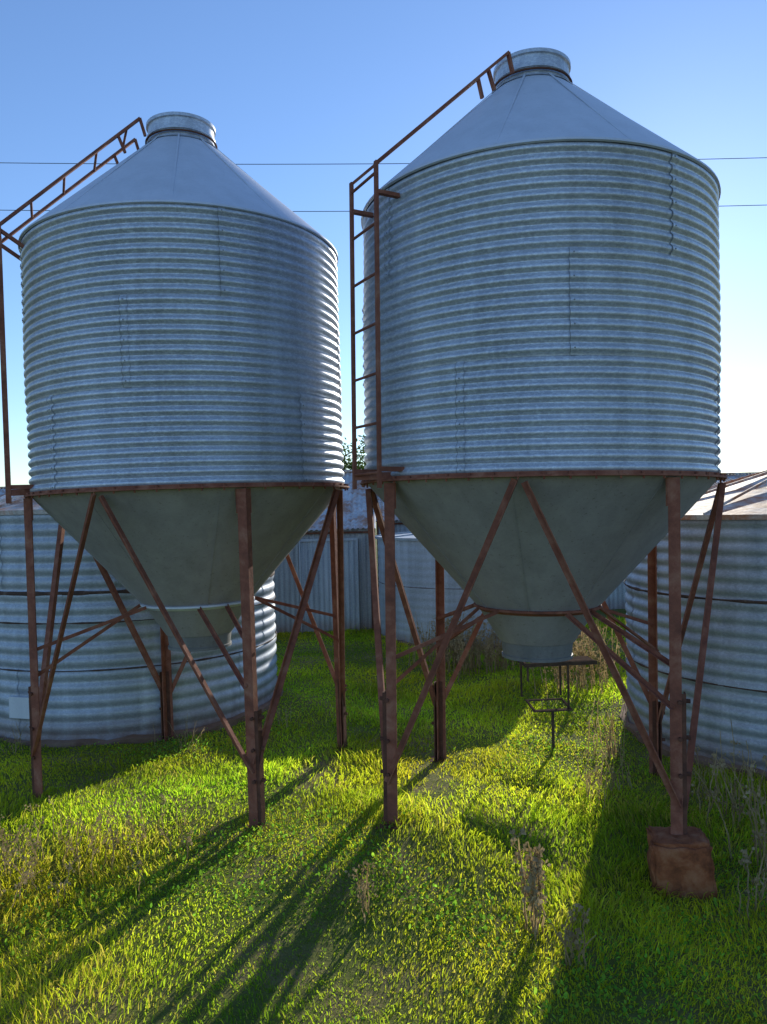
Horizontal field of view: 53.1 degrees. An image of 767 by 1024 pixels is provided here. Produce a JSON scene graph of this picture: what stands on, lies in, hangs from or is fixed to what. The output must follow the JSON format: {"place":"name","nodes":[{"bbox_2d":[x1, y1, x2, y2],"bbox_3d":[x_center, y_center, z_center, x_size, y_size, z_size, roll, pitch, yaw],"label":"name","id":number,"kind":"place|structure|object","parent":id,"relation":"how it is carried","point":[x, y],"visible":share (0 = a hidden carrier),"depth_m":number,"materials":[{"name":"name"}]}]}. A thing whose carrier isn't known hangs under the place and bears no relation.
{"place":"outdoors","nodes":[
{"label":"outdoors","id":0,"kind":"place"},
{"bbox_2d":[4,205,761,211],"bbox_3d":[-0.308,-13.042,30.921,90.001,2.125,0.027,-1,0,0],"label":"power line","id":1,"kind":"object","parent":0,"point":[348,211],"visible":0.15,"depth_m":30.92,"materials":[{"name":"metal"}]},
{"bbox_2d":[0,522,766,1023],"bbox_3d":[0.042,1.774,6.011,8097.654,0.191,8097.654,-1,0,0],"label":"ground","id":2,"kind":"structure","parent":0,"point":[342,924],"depth_m":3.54,"materials":[{"name":"green plant"}]},
{"bbox_2d":[0,487,23,502],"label":"farm shed","id":3,"kind":"structure","parent":2,"relation":"on","point":[2,493],"depth_m":18.80,"materials":[{"name":"grey metal"}]},
{"bbox_2d":[0,723,30,754],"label":"weed plant","id":4,"kind":"object","parent":2,"relation":"on","point":[15,737],"visible":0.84,"depth_m":5.92,"materials":[{"name":"plant"}]},
{"bbox_2d":[0,796,81,906],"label":"weed plant","id":5,"kind":"object","parent":2,"relation":"on","point":[16,839],"visible":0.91,"depth_m":3.95,"materials":[{"name":"plant"}]},
{"bbox_2d":[0,805,110,914],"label":"weed plant","id":6,"kind":"object","parent":2,"relation":"on","point":[29,863],"visible":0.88,"depth_m":3.65,"materials":[{"name":"plant"}]},
{"bbox_2d":[4,799,145,896],"bbox_3d":[-1.478,1.672,3.896,0.939,0.292,0.494,-1,0,39],"label":"weed plant","id":7,"kind":"object","parent":2,"relation":"on","point":[83,827],"visible":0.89,"depth_m":3.96,"materials":[{"name":"plant"}]},
{"bbox_2d":[65,790,193,869],"bbox_3d":[-1.360,1.667,4.131,0.646,0.302,0.501,-1,0,-17],"label":"weed plant","id":8,"kind":"object","parent":2,"relation":"on","point":[127,816],"visible":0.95,"depth_m":4.08,"materials":[{"name":"green plant"}]},
{"bbox_2d":[0,495,284,747],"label":"water tank","id":9,"kind":"object","parent":2,"relation":"on","point":[104,689],"visible":0.47,"depth_m":6.18,"materials":[{"name":"metal"}]},
{"bbox_2d":[0,111,351,831],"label":"grain silo","id":10,"kind":"object","parent":2,"relation":"on","point":[182,383],"visible":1,"depth_m":4.46,"materials":[{"name":"metal"}]},
{"bbox_2d":[153,715,204,751],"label":"weed plant","id":11,"kind":"object","parent":2,"relation":"on","point":[187,736],"visible":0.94,"depth_m":6.03,"materials":[{"name":"plant"}]},
{"bbox_2d":[273,470,376,632],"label":"farm shed","id":12,"kind":"structure","parent":2,"relation":"on","point":[358,607],"depth_m":11.39,"materials":[{"name":"grey metal"}]},
{"bbox_2d":[299,538,359,632],"bbox_3d":[-0.799,1.105,11.350,0.870,1.430,0.050,-1,0,0],"label":"door","id":13,"kind":"structure","parent":12,"relation":"in","point":[320,598],"depth_m":11.36,"materials":[{"name":"metal"}]},
{"bbox_2d":[342,434,366,469],"bbox_3d":[-1.243,-0.437,26.155,4.010,4.468,3.244,-1,0,30],"label":"tree","id":14,"kind":"object","parent":2,"relation":"on","point":[348,465],"visible":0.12,"depth_m":26.21,"materials":[{"name":"green plant"}]},
{"bbox_2d":[344,859,377,922],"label":"weed plant","id":15,"kind":"object","parent":2,"relation":"on","point":[363,888],"visible":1,"depth_m":3.37,"materials":[{"name":"brown plant"}]},
{"bbox_2d":[0,678,766,1023],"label":"clover","id":16,"kind":"object","parent":2,"relation":"on","point":[440,924],"visible":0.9,"depth_m":3.51,"materials":[{"name":"green plant"}]},
{"bbox_2d":[405,611,460,668],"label":"weed plant","id":17,"kind":"object","parent":2,"relation":"on","point":[414,653],"visible":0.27,"depth_m":8.98,"materials":[{"name":"plant"}]},
{"bbox_2d":[416,611,492,673],"bbox_3d":[0.849,1.465,8.788,0.838,0.674,0.832,-1,0,-13],"label":"weed plant","id":18,"kind":"object","parent":2,"relation":"on","point":[447,621],"visible":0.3,"depth_m":8.79,"materials":[{"name":"green plant"}]},
{"bbox_2d":[375,531,580,648],"bbox_3d":[1.383,1.027,11.208,3.060,1.763,3.058,-1,0,7],"label":"water tank","id":19,"kind":"object","parent":2,"relation":"on","point":[415,559],"visible":0.23,"depth_m":10.10,"materials":[{"name":"metal"}]},
{"bbox_2d":[446,619,519,681],"bbox_3d":[1.025,1.469,8.650,0.854,0.675,0.787,-2,0,-28],"label":"weed plant","id":20,"kind":"object","parent":2,"relation":"on","point":[478,649],"visible":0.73,"depth_m":8.48,"materials":[{"name":"plant"}]},
{"bbox_2d":[463,626,525,671],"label":"weed plant","id":21,"kind":"object","parent":2,"relation":"on","point":[501,663],"visible":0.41,"depth_m":8.58,"materials":[{"name":"green plant"}]},
{"bbox_2d":[376,494,626,608],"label":"farm shed","id":22,"kind":"structure","parent":2,"relation":"on","point":[615,599],"depth_m":13.00,"materials":[{"name":"metal"}]},
{"bbox_2d":[509,828,550,940],"bbox_3d":[0.625,1.591,3.287,0.151,0.485,0.167,-1,0,35],"label":"weed plant","id":23,"kind":"object","parent":2,"relation":"on","point":[534,866],"visible":0.94,"depth_m":3.29,"materials":[{"name":"beige plant"}]},
{"bbox_2d":[349,47,726,834],"bbox_3d":[0.926,-0.438,4.690,2.146,4.586,2.146,-1,0,11],"label":"grain silo","id":24,"kind":"object","parent":2,"relation":"on","point":[539,473],"visible":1,"depth_m":3.84,"materials":[{"name":"metal"}]},
{"bbox_2d":[518,656,596,750],"bbox_3d":[1.336,1.469,5.854,0.560,0.685,0.238,-1,0,-6],"label":"metal stand","id":25,"kind":"object","parent":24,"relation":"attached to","point":[581,660],"visible":0.77,"depth_m":5.78,"materials":[{"name":"metal"}]},
{"bbox_2d":[531,895,595,968],"bbox_3d":[0.707,1.654,2.996,0.144,0.363,0.270,-1,0,43],"label":"weed plant","id":26,"kind":"object","parent":2,"relation":"on","point":[571,934],"visible":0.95,"depth_m":3.03,"materials":[{"name":"brown plant"}]},
{"bbox_2d":[529,626,619,697],"bbox_3d":[1.929,1.446,7.557,1.040,0.680,0.761,-1,0,-18],"label":"weed plant","id":27,"kind":"object","parent":2,"relation":"on","point":[581,651],"visible":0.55,"depth_m":7.56,"materials":[{"name":"brown plant"}]},
{"bbox_2d":[581,748,613,810],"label":"weed plant","id":28,"kind":"object","parent":2,"relation":"on","point":[589,784],"visible":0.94,"depth_m":4.74,"materials":[{"name":"plant"}]},
{"bbox_2d":[572,621,626,671],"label":"weed plant","id":29,"kind":"object","parent":2,"relation":"on","point":[598,649],"visible":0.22,"depth_m":8.59,"materials":[{"name":"plant"}]},
{"bbox_2d":[568,730,631,792],"bbox_3d":[1.457,1.629,5.001,0.438,0.391,0.344,-1,0,0],"label":"weed plant","id":30,"kind":"object","parent":2,"relation":"on","point":[612,774],"visible":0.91,"depth_m":5.00,"materials":[{"name":"plant"}]},
{"bbox_2d":[584,693,625,764],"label":"weed plant","id":31,"kind":"object","parent":2,"relation":"on","point":[613,751],"visible":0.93,"depth_m":5.63,"materials":[{"name":"plant"}]},
{"bbox_2d":[645,824,715,898],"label":"support block","id":32,"kind":"structure","parent":2,"relation":"on","point":[681,865],"depth_m":3.66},
{"bbox_2d":[619,470,766,780],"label":"water tank","id":33,"kind":"object","parent":2,"relation":"on","point":[734,688],"visible":0.58,"depth_m":5.32,"materials":[{"name":"metal"}]},
{"bbox_2d":[691,759,723,795],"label":"weed plant","id":34,"kind":"object","parent":2,"relation":"on","point":[704,777],"visible":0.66,"depth_m":4.92,"materials":[{"name":"green plant"}]},
{"bbox_2d":[687,722,766,830],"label":"weed plant","id":35,"kind":"object","parent":2,"relation":"on","point":[734,791],"visible":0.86,"depth_m":4.42,"materials":[{"name":"plant"}]},
{"bbox_2d":[693,757,766,877],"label":"weed plant","id":36,"kind":"object","parent":2,"relation":"on","point":[757,833],"visible":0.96,"depth_m":3.91,"materials":[{"name":"brown plant"}]},
{"bbox_2d":[712,472,757,485],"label":"farm shed","id":37,"kind":"structure","parent":2,"relation":"on","point":[731,476],"depth_m":17.34,"materials":[{"name":"metal"}]},
{"bbox_2d":[737,830,766,926],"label":"weed plant","id":38,"kind":"object","parent":2,"relation":"on","point":[747,861],"visible":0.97,"depth_m":3.48,"materials":[{"name":"plant"}]},
{"bbox_2d":[0,157,766,164],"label":"power line","id":39,"kind":"object","parent":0,"point":[310,164],"visible":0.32,"depth_m":30.91,"materials":[{"name":"metal"}]},
{"bbox_2d":[0,0,766,486],"label":"sky","id":40,"kind":"structure","parent":0,"point":[331,86],"materials":[{"name":"blue"}]}
]}

